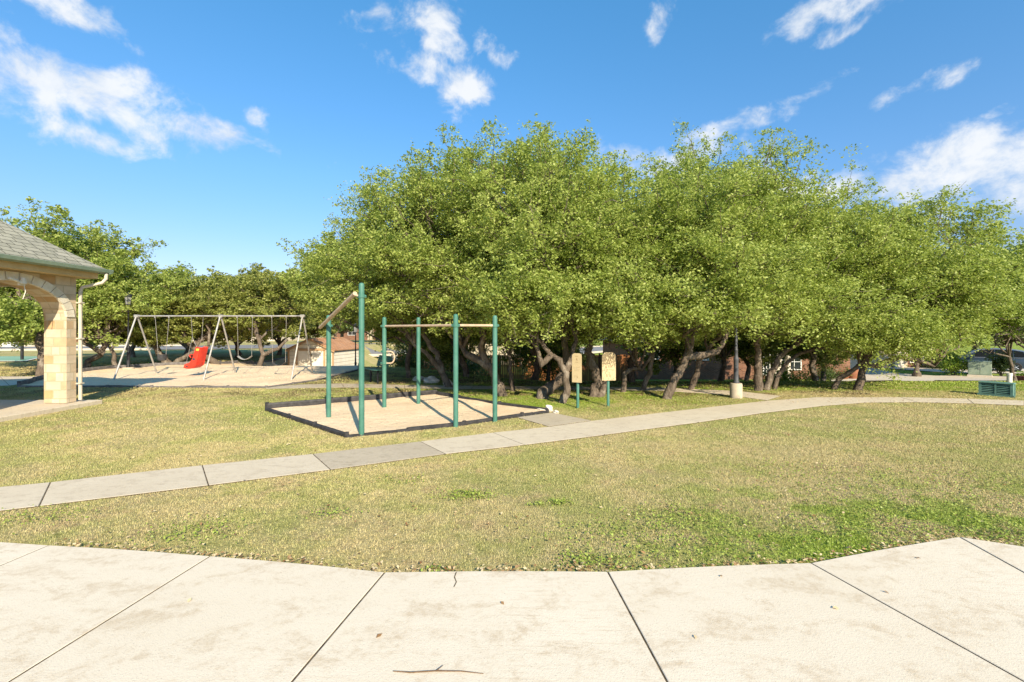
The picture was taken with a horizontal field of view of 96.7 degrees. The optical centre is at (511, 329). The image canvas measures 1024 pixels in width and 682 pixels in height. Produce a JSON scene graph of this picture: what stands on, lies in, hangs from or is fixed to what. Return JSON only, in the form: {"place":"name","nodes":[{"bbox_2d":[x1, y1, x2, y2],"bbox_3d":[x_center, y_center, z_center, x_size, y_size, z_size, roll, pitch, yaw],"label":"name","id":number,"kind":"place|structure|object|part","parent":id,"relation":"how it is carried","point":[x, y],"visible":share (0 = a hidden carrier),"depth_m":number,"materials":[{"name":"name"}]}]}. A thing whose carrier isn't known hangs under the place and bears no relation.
{"place":"outdoors","nodes":[
{"label":"outdoors","id":0,"kind":"place"},
{"bbox_2d":[0,376,36,385],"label":"side path","id":1,"kind":"structure","parent":0,"point":[11,380],"depth_m":15.40,"materials":[{"name":"concrete"}]},
{"bbox_2d":[0,343,602,359],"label":"road","id":2,"kind":"structure","parent":0,"point":[372,351],"depth_m":45.03,"materials":[{"name":"grey asphalt"}]},
{"bbox_2d":[0,345,602,356],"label":"kerb","id":3,"kind":"structure","parent":2,"relation":"on","point":[374,355],"depth_m":37.76,"materials":[{"name":"concrete"}]},
{"bbox_2d":[0,537,1023,681],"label":"plaza paving","id":4,"kind":"structure","parent":0,"point":[240,620],"depth_m":2.60,"materials":[{"name":"concrete"}]},
{"bbox_2d":[393,665,483,673],"bbox_3d":[-0.357,1.658,2.220,0.440,0.006,0.055,0,0,0],"label":"twig","id":5,"kind":"object","parent":4,"relation":"on","point":[437,670],"visible":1,"depth_m":2.21,"materials":[{"name":"brown wood"}]},
{"bbox_2d":[0,335,1023,572],"bbox_3d":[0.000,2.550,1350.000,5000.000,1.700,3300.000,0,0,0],"label":"ground","id":6,"kind":"structure","parent":0,"point":[369,360],"depth_m":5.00,"materials":[{"name":"green plant"}]},
{"bbox_2d":[2,342,16,346],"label":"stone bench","id":7,"kind":"object","parent":6,"relation":"on","point":[7,345],"visible":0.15,"depth_m":44.36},
{"bbox_2d":[0,356,36,360],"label":"sports court","id":8,"kind":"object","parent":6,"relation":"on","point":[10,358],"visible":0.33,"depth_m":26.16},
{"bbox_2d":[20,340,23,359],"bbox_3d":[-27.165,-0.125,25.515,1.500,3.850,0.693,0,0,0],"label":"court post","id":9,"kind":"object","parent":8,"relation":"on","point":[21,353],"depth_m":25.20,"materials":[{"name":"grey metal"}]},
{"bbox_2d":[0,220,113,421],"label":"pavilion","id":10,"kind":"structure","parent":6,"relation":"on","point":[45,274],"depth_m":9.85,"materials":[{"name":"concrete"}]},
{"bbox_2d":[0,196,129,375],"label":"oak tree","id":11,"kind":"object","parent":6,"relation":"on","point":[20,321],"visible":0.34,"depth_m":17.73,"materials":[{"name":"green plant"}]},
{"bbox_2d":[7,222,201,367],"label":"oak tree","id":12,"kind":"object","parent":6,"relation":"on","point":[120,289],"visible":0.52,"depth_m":19.76,"materials":[{"name":"green plant"}]},
{"bbox_2d":[122,293,133,368],"bbox_3d":[-16.123,0.200,19.125,0.400,3.600,0.400,0,0,0],"label":"street lamp","id":13,"kind":"object","parent":6,"relation":"on","point":[127,298],"visible":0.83,"depth_m":19.09,"materials":[{"name":"black metal"}]},
{"bbox_2d":[76,268,179,356],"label":"oak tree","id":14,"kind":"object","parent":6,"relation":"on","point":[132,351],"visible":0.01,"depth_m":27.89,"materials":[{"name":"green plant"}]},
{"bbox_2d":[95,276,233,362],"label":"oak tree","id":15,"kind":"object","parent":6,"relation":"on","point":[161,327],"visible":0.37,"depth_m":21.75,"materials":[{"name":"green plant"}]},
{"bbox_2d":[140,269,224,355],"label":"oak tree","id":16,"kind":"object","parent":6,"relation":"on","point":[184,345],"depth_m":28.90,"materials":[{"name":"green plant"}]},
{"bbox_2d":[17,357,358,387],"bbox_3d":[-11.710,2.470,25.468,10.658,1.961,24.562,0,0,0],"label":"playground border","id":17,"kind":"object","parent":6,"relation":"on","point":[29,381],"visible":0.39,"depth_m":14.67,"materials":[{"name":"beige concrete"}]},
{"bbox_2d":[23,358,357,385],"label":"sand","id":18,"kind":"structure","parent":6,"relation":"on","point":[267,373],"depth_m":16.53,"materials":[{"name":"beige sand"}]},
{"bbox_2d":[113,315,312,379],"bbox_3d":[-10.530,0.636,16.400,6.278,2.353,2.312,0,0,0],"label":"swing set","id":19,"kind":"object","parent":18,"relation":"on","point":[212,345],"visible":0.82,"depth_m":16.38,"materials":[{"name":"silver metal"}]},
{"bbox_2d":[154,316,169,360],"bbox_3d":[-12.608,0.317,16.400,0.298,1.605,0.489,0,0,-61],"label":"bucket swing","id":20,"kind":"object","parent":19,"relation":"hanging from","point":[161,357],"visible":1,"depth_m":16.39,"materials":[{"name":"rubber"}]},
{"bbox_2d":[184,318,207,368],"bbox_3d":[-11.395,0.475,16.396,0.611,1.850,0.463,0,0,0],"label":"back swing","id":21,"kind":"object","parent":19,"relation":"hanging from","point":[198,358],"visible":1,"depth_m":16.25,"materials":[{"name":"red plastic"}]},
{"bbox_2d":[236,316,252,359],"bbox_3d":[-9.624,0.297,16.400,0.580,1.565,0.140,0,0,0],"label":"swing","id":22,"kind":"object","parent":19,"relation":"hanging from","point":[238,356],"visible":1,"depth_m":16.39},
{"bbox_2d":[271,316,286,365],"bbox_3d":[-8.394,0.407,16.400,0.556,1.785,0.140,0,0,0],"label":"swing","id":23,"kind":"object","parent":19,"relation":"hanging from","point":[272,351],"visible":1,"depth_m":16.39,"materials":[{"name":"metal"}]},
{"bbox_2d":[146,269,271,364],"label":"oak tree","id":24,"kind":"object","parent":6,"relation":"on","point":[205,282],"visible":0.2,"depth_m":22.38,"materials":[{"name":"green plant"}]},
{"bbox_2d":[191,266,304,357],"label":"oak tree","id":25,"kind":"object","parent":6,"relation":"on","point":[238,343],"visible":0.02,"depth_m":27.48,"materials":[{"name":"green plant"}]},
{"bbox_2d":[193,331,304,340],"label":"house","id":26,"kind":"structure","parent":6,"relation":"on","point":[288,338],"depth_m":71.27,"materials":[{"name":"brown brick"}]},
{"bbox_2d":[181,262,319,365],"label":"oak tree","id":27,"kind":"object","parent":6,"relation":"on","point":[254,288],"visible":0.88,"depth_m":22.22,"materials":[{"name":"green plant"}]},
{"bbox_2d":[267,270,344,354],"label":"oak tree","id":28,"kind":"object","parent":6,"relation":"on","point":[310,333],"visible":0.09,"depth_m":30.64,"materials":[{"name":"green plant"}]},
{"bbox_2d":[279,252,350,337],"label":"oak tree","id":29,"kind":"object","parent":6,"relation":"on","point":[335,333],"visible":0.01,"depth_m":32.75,"materials":[{"name":"green plant"}]},
{"bbox_2d":[286,337,364,365],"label":"shed","id":30,"kind":"structure","parent":6,"relation":"on","point":[342,351],"depth_m":27.90,"materials":[{"name":"beige wood"}]},
{"bbox_2d":[298,351,309,365],"bbox_3d":[-12.724,2.220,27.855,0.840,1.850,0.030,0,0,9],"label":"door","id":31,"kind":"structure","parent":30,"relation":"in","point":[303,356],"depth_m":27.84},
{"bbox_2d":[311,351,322,365],"bbox_3d":[-11.872,2.220,27.700,0.840,1.850,0.063,0,0,9],"label":"door","id":32,"kind":"structure","parent":30,"relation":"in","point":[316,356],"depth_m":27.70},
{"bbox_2d":[331,320,368,336],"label":"background tree","id":33,"kind":"object","parent":6,"relation":"on","point":[342,331],"visible":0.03,"depth_m":58.30,"materials":[{"name":"green plant"}]},
{"bbox_2d":[279,229,429,377],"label":"oak tree","id":34,"kind":"object","parent":6,"relation":"on","point":[305,292],"visible":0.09,"depth_m":16.10,"materials":[{"name":"green plant"}]},
{"bbox_2d":[353,323,357,364],"bbox_3d":[-8.594,1.352,25.000,0.330,3.500,0.330,0,0,0],"label":"street lamp","id":35,"kind":"object","parent":6,"relation":"on","point":[355,329],"visible":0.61,"depth_m":24.97,"materials":[{"name":"black metal"}]},
{"bbox_2d":[276,166,459,386],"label":"oak tree","id":36,"kind":"object","parent":6,"relation":"on","point":[337,267],"visible":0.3,"depth_m":12.52,"materials":[{"name":"green plant"}]},
{"bbox_2d":[336,326,400,339],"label":"house","id":37,"kind":"structure","parent":6,"relation":"on","point":[350,335],"depth_m":74.00,"materials":[{"name":"red brick"}]},
{"bbox_2d":[364,355,390,383],"bbox_3d":[-4.341,1.317,14.627,0.623,0.965,0.950,0,0,-38],"label":"bench","id":38,"kind":"object","parent":6,"relation":"on","point":[378,365],"visible":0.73,"depth_m":14.58,"materials":[{"name":"green paint"}]},
{"bbox_2d":[374,343,434,369],"bbox_3d":[-6.006,1.432,26.067,4.513,3.477,5.098,0,0,0],"label":"shrub","id":39,"kind":"object","parent":6,"relation":"on","point":[402,358],"visible":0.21,"depth_m":25.26,"materials":[{"name":"green plant"}]},
{"bbox_2d":[271,394,542,433],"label":"sand","id":40,"kind":"structure","parent":6,"relation":"on","point":[400,413],"depth_m":9.16,"materials":[{"name":"beige sand"}]},
{"bbox_2d":[318,283,498,435],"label":"exercise bars","id":41,"kind":"object","parent":40,"relation":"on","point":[361,296],"visible":0.95,"depth_m":8.37,"materials":[{"name":"green paint"}]},
{"bbox_2d":[265,390,548,437],"bbox_3d":[-2.216,1.637,9.434,4.600,0.225,3.850,0,0,-37],"label":"playground border","id":42,"kind":"object","parent":6,"relation":"on","point":[313,424],"visible":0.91,"depth_m":9.36,"materials":[{"name":"plastic"}]},
{"bbox_2d":[412,376,424,380],"bbox_3d":[-3.137,1.670,15.311,0.426,0.230,0.521,4,4,16],"label":"rock","id":43,"kind":"object","parent":6,"relation":"on","point":[421,378],"visible":0.47,"depth_m":15.19,"materials":[{"name":"grey stone"}]},
{"bbox_2d":[340,240,497,376],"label":"oak tree","id":44,"kind":"object","parent":6,"relation":"on","point":[461,359],"visible":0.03,"depth_m":16.40,"materials":[{"name":"green plant"}]},
{"bbox_2d":[323,119,529,395],"bbox_3d":[-1.738,-1.777,12.307,5.931,7.699,5.960,0,0,0],"label":"oak tree","id":45,"kind":"object","parent":6,"relation":"on","point":[460,303],"visible":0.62,"depth_m":11.15,"materials":[{"name":"green plant"}]},
{"bbox_2d":[424,376,439,382],"bbox_3d":[-2.598,1.637,14.604,0.520,0.302,0.436,4,9,-21],"label":"rock","id":46,"kind":"object","parent":6,"relation":"on","point":[431,379],"visible":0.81,"depth_m":14.50,"materials":[{"name":"grey stone"}]},
{"bbox_2d":[387,332,501,371],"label":"oak tree","id":47,"kind":"object","parent":6,"relation":"on","point":[447,355],"visible":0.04,"depth_m":22.36,"materials":[{"name":"green plant"}]},
{"bbox_2d":[430,346,500,376],"bbox_3d":[-2.680,1.793,27.064,5.335,3.120,3.993,0,0,0],"label":"shrub","id":48,"kind":"object","parent":6,"relation":"on","point":[472,367],"visible":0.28,"depth_m":26.68,"materials":[{"name":"green plant"}]},
{"bbox_2d":[408,120,562,390],"bbox_3d":[-0.162,-1.734,13.507,5.753,7.739,5.272,0,0,0],"label":"oak tree","id":49,"kind":"object","parent":6,"relation":"on","point":[510,373],"visible":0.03,"depth_m":12.21,"materials":[{"name":"green plant"}]},
{"bbox_2d":[468,338,526,364],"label":"tan house","id":50,"kind":"structure","parent":6,"relation":"on","point":[490,347],"depth_m":44.00,"materials":[{"name":"brown"}]},
{"bbox_2d":[0,377,1023,637],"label":"fallen leaves","id":51,"kind":"object","parent":6,"relation":"on","point":[788,561],"visible":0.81,"depth_m":3.67,"materials":[{"name":"brown plant"}]},
{"bbox_2d":[417,112,657,402],"bbox_3d":[0.836,-1.657,10.989,6.016,7.430,5.794,0,0,0],"label":"oak tree","id":52,"kind":"object","parent":6,"relation":"on","point":[527,282],"visible":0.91,"depth_m":9.84,"materials":[{"name":"green plant"}]},
{"bbox_2d":[490,328,587,380],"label":"oak tree","id":53,"kind":"object","parent":6,"relation":"on","point":[524,350],"visible":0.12,"depth_m":23.10,"materials":[{"name":"green plant"}]},
{"bbox_2d":[502,345,580,380],"bbox_3d":[1.781,1.577,24.931,4.608,3.069,4.022,0,0,0],"label":"shrub","id":54,"kind":"object","parent":6,"relation":"on","point":[544,370],"visible":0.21,"depth_m":24.50,"materials":[{"name":"green plant"}]},
{"bbox_2d":[546,405,552,411],"bbox_3d":[0.771,1.671,9.467,0.191,0.218,0.163,1,-2,-2],"label":"rock","id":55,"kind":"object","parent":6,"relation":"on","point":[550,407],"visible":0.56,"depth_m":9.42,"materials":[{"name":"beige stone"}]},
{"bbox_2d":[518,413,589,426],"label":"path spur","id":56,"kind":"structure","parent":6,"relation":"on","point":[550,419],"depth_m":8.54,"materials":[{"name":"concrete"}]},
{"bbox_2d":[486,313,629,379],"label":"oak tree","id":57,"kind":"object","parent":6,"relation":"on","point":[536,373],"depth_m":16.93,"materials":[{"name":"green plant"}]},
{"bbox_2d":[572,353,581,407],"bbox_3d":[1.418,1.205,9.858,0.215,1.390,0.103,0,0,30],"label":"instruction sign","id":58,"kind":"object","parent":6,"relation":"on","point":[577,368],"visible":0.94,"depth_m":9.83,"materials":[{"name":"green paint"}]},
{"bbox_2d":[504,128,658,398],"bbox_3d":[1.899,-1.930,13.011,4.801,8.014,4.959,0,0,-10],"label":"oak tree","id":59,"kind":"object","parent":6,"relation":"on","point":[547,389],"visible":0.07,"depth_m":11.94,"materials":[{"name":"green plant"}]},
{"bbox_2d":[568,244,635,382],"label":"oak tree","id":60,"kind":"object","parent":6,"relation":"on","point":[631,376],"depth_m":15.41,"materials":[{"name":"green plant"}]},
{"bbox_2d":[602,352,615,405],"bbox_3d":[2.128,1.200,10.059,0.310,1.400,0.103,0,0,-6],"label":"instruction sign","id":61,"kind":"object","parent":6,"relation":"on","point":[608,367],"visible":0.97,"depth_m":10.02,"materials":[{"name":"green paint"}]},
{"bbox_2d":[543,161,736,396],"bbox_3d":[2.941,-1.109,11.710,5.166,6.368,6.364,0,0,0],"label":"oak tree","id":62,"kind":"object","parent":6,"relation":"on","point":[604,308],"visible":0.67,"depth_m":10.09,"materials":[{"name":"green plant"}]},
{"bbox_2d":[615,329,732,374],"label":"oak tree","id":63,"kind":"object","parent":6,"relation":"on","point":[674,355],"visible":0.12,"depth_m":23.27,"materials":[{"name":"green plant"}]},
{"bbox_2d":[616,182,744,391],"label":"oak tree","id":64,"kind":"object","parent":6,"relation":"on","point":[699,335],"visible":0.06,"depth_m":11.58,"materials":[{"name":"green plant"}]},
{"bbox_2d":[615,117,767,389],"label":"oak tree","id":65,"kind":"object","parent":6,"relation":"on","point":[650,364],"visible":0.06,"depth_m":13.02,"materials":[{"name":"green plant"}]},
{"bbox_2d":[650,320,764,380],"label":"oak tree","id":66,"kind":"object","parent":6,"relation":"on","point":[723,355],"visible":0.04,"depth_m":18.22,"materials":[{"name":"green plant"}]},
{"bbox_2d":[606,149,825,398],"bbox_3d":[4.511,-1.134,11.213,5.371,6.391,5.219,0,0,-37],"label":"oak tree","id":67,"kind":"object","parent":6,"relation":"on","point":[719,296],"visible":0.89,"depth_m":9.96,"materials":[{"name":"green plant"}]},
{"bbox_2d":[598,336,849,379],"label":"brick house","id":68,"kind":"structure","parent":6,"relation":"on","point":[709,370],"depth_m":31.00,"materials":[{"name":"red brick"}]},
{"bbox_2d":[791,355,801,369],"bbox_3d":[19.203,1.920,30.980,0.960,1.660,0.100,0,0,0],"label":"window","id":69,"kind":"structure","parent":68,"relation":"in","point":[799,362],"depth_m":30.98,"materials":[{"name":"white glass"}]},
{"bbox_2d":[730,322,742,398],"bbox_3d":[5.580,0.300,11.333,0.330,3.400,0.330,0,0,0],"label":"street lamp","id":70,"kind":"object","parent":6,"relation":"on","point":[736,388],"visible":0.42,"depth_m":11.28,"materials":[{"name":"beige concrete"}]},
{"bbox_2d":[702,332,809,380],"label":"oak tree","id":71,"kind":"object","parent":6,"relation":"on","point":[746,352],"visible":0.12,"depth_m":22.79,"materials":[{"name":"green plant"}]},
{"bbox_2d":[688,186,823,389],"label":"oak tree","id":72,"kind":"object","parent":6,"relation":"on","point":[694,380],"depth_m":12.84,"materials":[{"name":"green plant"}]},
{"bbox_2d":[750,360,833,380],"bbox_3d":[14.414,2.244,24.065,4.449,1.621,2.683,0,0,35],"label":"shrub","id":73,"kind":"object","parent":6,"relation":"on","point":[785,373],"visible":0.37,"depth_m":23.84,"materials":[{"name":"green plant"}]},
{"bbox_2d":[698,126,889,390],"bbox_3d":[6.866,-1.650,12.320,4.744,7.457,5.137,0,0,-13],"label":"oak tree","id":74,"kind":"object","parent":6,"relation":"on","point":[800,287],"visible":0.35,"depth_m":11.38,"materials":[{"name":"green plant"}]},
{"bbox_2d":[768,330,829,380],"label":"oak tree","id":75,"kind":"object","parent":6,"relation":"on","point":[813,372],"visible":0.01,"depth_m":18.41,"materials":[{"name":"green plant"}]},
{"bbox_2d":[767,335,879,380],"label":"oak tree","id":76,"kind":"object","parent":6,"relation":"on","point":[823,360],"visible":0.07,"depth_m":22.93,"materials":[{"name":"green plant"}]},
{"bbox_2d":[805,363,849,379],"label":"shrub","id":77,"kind":"object","parent":6,"relation":"on","point":[830,374],"visible":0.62,"depth_m":29.95,"materials":[{"name":"green plant"}]},
{"bbox_2d":[752,159,949,390],"bbox_3d":[9.080,-1.355,13.138,5.281,6.929,6.052,0,0,0],"label":"oak tree","id":78,"kind":"object","parent":6,"relation":"on","point":[866,233],"visible":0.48,"depth_m":11.80,"materials":[{"name":"green plant"}]},
{"bbox_2d":[846,369,858,378],"bbox_3d":[22.608,2.951,30.200,0.700,0.675,0.689,0,0,0],"label":"flower pot","id":79,"kind":"object","parent":6,"relation":"on","point":[854,376],"visible":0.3,"depth_m":29.93,"materials":[{"name":"ceramic"}]},
{"bbox_2d":[850,342,938,368],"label":"garage house","id":80,"kind":"structure","parent":6,"relation":"on","point":[853,363],"depth_m":36.54,"materials":[{"name":"white brick"}]},
{"bbox_2d":[871,351,891,366],"bbox_3d":[29.636,1.965,36.580,1.677,2.200,0.080,0,0,0],"label":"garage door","id":81,"kind":"structure","parent":80,"relation":"in","point":[883,358],"depth_m":36.54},
{"bbox_2d":[800,206,1003,389],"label":"oak tree","id":82,"kind":"object","parent":6,"relation":"on","point":[839,379],"visible":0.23,"depth_m":11.97,"materials":[{"name":"green plant"}]},
{"bbox_2d":[827,182,1023,390],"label":"oak tree","id":83,"kind":"object","parent":6,"relation":"on","point":[943,324],"visible":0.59,"depth_m":11.85,"materials":[{"name":"green plant"}]},
{"bbox_2d":[920,346,967,368],"bbox_3d":[33.627,2.136,35.418,4.338,1.987,3.629,0,0,0],"label":"shrub","id":84,"kind":"object","parent":6,"relation":"on","point":[939,367],"visible":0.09,"depth_m":35.47,"materials":[{"name":"green plant"}]},
{"bbox_2d":[937,347,974,375],"bbox_3d":[29.189,2.138,30.070,2.772,1.981,2.047,0,0,0],"label":"shrub","id":85,"kind":"object","parent":6,"relation":"on","point":[952,365],"visible":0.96,"depth_m":29.93,"materials":[{"name":"green plant"}]},
{"bbox_2d":[927,234,1023,380],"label":"oak tree","id":86,"kind":"object","parent":6,"relation":"on","point":[1014,331],"visible":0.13,"depth_m":15.31,"materials":[{"name":"green plant"}]},
{"bbox_2d":[967,360,992,376],"bbox_3d":[30.000,2.546,29.200,1.152,1.103,0.792,0,0,45],"label":"transformer cabinet","id":87,"kind":"object","parent":6,"relation":"on","point":[978,368],"visible":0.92,"depth_m":28.98,"materials":[{"name":"metal"}]},
{"bbox_3d":[29.594,2.472,29.146,0.040,0.773,0.504,0,0,-45],"label":"door","id":88,"kind":"part","parent":87,"relation":"part of","materials":[{"name":"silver metal"}]},
{"bbox_3d":[29.955,2.472,28.784,0.040,0.773,0.504,0,0,-45],"label":"door","id":89,"kind":"part","parent":87,"relation":"part of","materials":[{"name":"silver metal"}]},
{"bbox_2d":[964,337,1000,350],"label":"background tree","id":90,"kind":"object","parent":6,"relation":"on","point":[973,347],"depth_m":59.75,"materials":[{"name":"green plant"}]},
{"bbox_2d":[977,380,1015,397],"bbox_3d":[12.477,1.524,11.713,0.380,0.352,0.660,0,0,-35],"label":"utility enclosure","id":91,"kind":"object","parent":6,"relation":"on","point":[997,388],"visible":0.99,"depth_m":11.60,"materials":[{"name":"green metal"}]},
{"bbox_2d":[983,350,1015,375],"bbox_3d":[31.983,2.175,29.884,1.385,1.897,1.518,0,0,-41],"label":"shrub","id":92,"kind":"object","parent":6,"relation":"on","point":[1000,364],"visible":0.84,"depth_m":29.74,"materials":[{"name":"green plant"}]},
{"bbox_2d":[991,324,1023,347],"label":"oak tree","id":93,"kind":"object","parent":6,"relation":"on","point":[1021,337],"visible":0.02,"depth_m":26.90,"materials":[{"name":"green plant"}]},
{"bbox_2d":[1006,373,1012,381],"bbox_3d":[13.312,1.480,12.179,0.124,0.640,0.122,0,0,0],"label":"vent pipe","id":94,"kind":"object","parent":6,"relation":"on","point":[1009,377],"visible":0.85,"depth_m":12.14,"materials":[{"name":"plastic"}]},
{"bbox_2d":[0,397,1023,511],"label":"path","id":95,"kind":"structure","parent":0,"point":[17,497],"depth_m":6.10,"materials":[{"name":"concrete"}]},
{"bbox_2d":[0,0,1023,278],"label":"sky","id":96,"kind":"structure","parent":0,"point":[218,132],"materials":[{"name":"blue"}]},
{"bbox_2d":[398,353,633,380],"bbox_3d":[0.250,2.500,30.066,15.590,1.850,0.159,0,0,0],"label":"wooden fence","id":97,"kind":"object","parent":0,"point":[621,364],"visible":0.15,"depth_m":29.99,"materials":[{"name":"brown wood"}]},
{"bbox_2d":[266,383,779,400],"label":"back path","id":98,"kind":"structure","parent":0,"point":[767,397],"depth_m":13.13,"materials":[{"name":"concrete"}]},
{"bbox_2d":[831,368,1005,380],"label":"driveway","id":99,"kind":"structure","parent":0,"point":[871,376],"depth_m":29.18,"materials":[{"name":"concrete"}]},
{"bbox_2d":[883,367,1023,372],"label":"driveway","id":100,"kind":"structure","parent":0,"point":[924,369],"depth_m":34.41,"materials":[{"name":"concrete"}]},
{"bbox_2d":[958,348,1023,371],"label":"parked car","id":101,"kind":"object","parent":100,"relation":"on","point":[1018,356],"visible":0.34,"depth_m":33.08,"materials":[{"name":"paint"}]},
{"bbox_3d":[34.735,1.740,33.554,1.120,0.540,0.174,0,0,44],"label":"side window","id":102,"kind":"part","parent":101,"relation":"part of","materials":[{"name":"black glass"}]},
{"bbox_3d":[35.508,1.730,32.821,0.850,0.520,0.169,0,0,44],"label":"side window","id":103,"kind":"part","parent":101,"relation":"part of","materials":[{"name":"black glass"}]},
{"bbox_3d":[36.088,1.745,32.263,0.600,0.450,0.150,0,0,44],"label":"side window","id":104,"kind":"part","parent":101,"relation":"part of","materials":[{"name":"black glass"}]},
{"bbox_2d":[911,326,1002,376],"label":"oak tree","id":105,"kind":"object","parent":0,"point":[917,373],"visible":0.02,"depth_m":29.90,"materials":[{"name":"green plant"}]},
{"bbox_2d":[1016,371,1023,380],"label":"planter box","id":106,"kind":"object","parent":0,"point":[1020,378],"visible":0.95,"depth_m":23.00,"materials":[{"name":"brown brick"}]}
]}

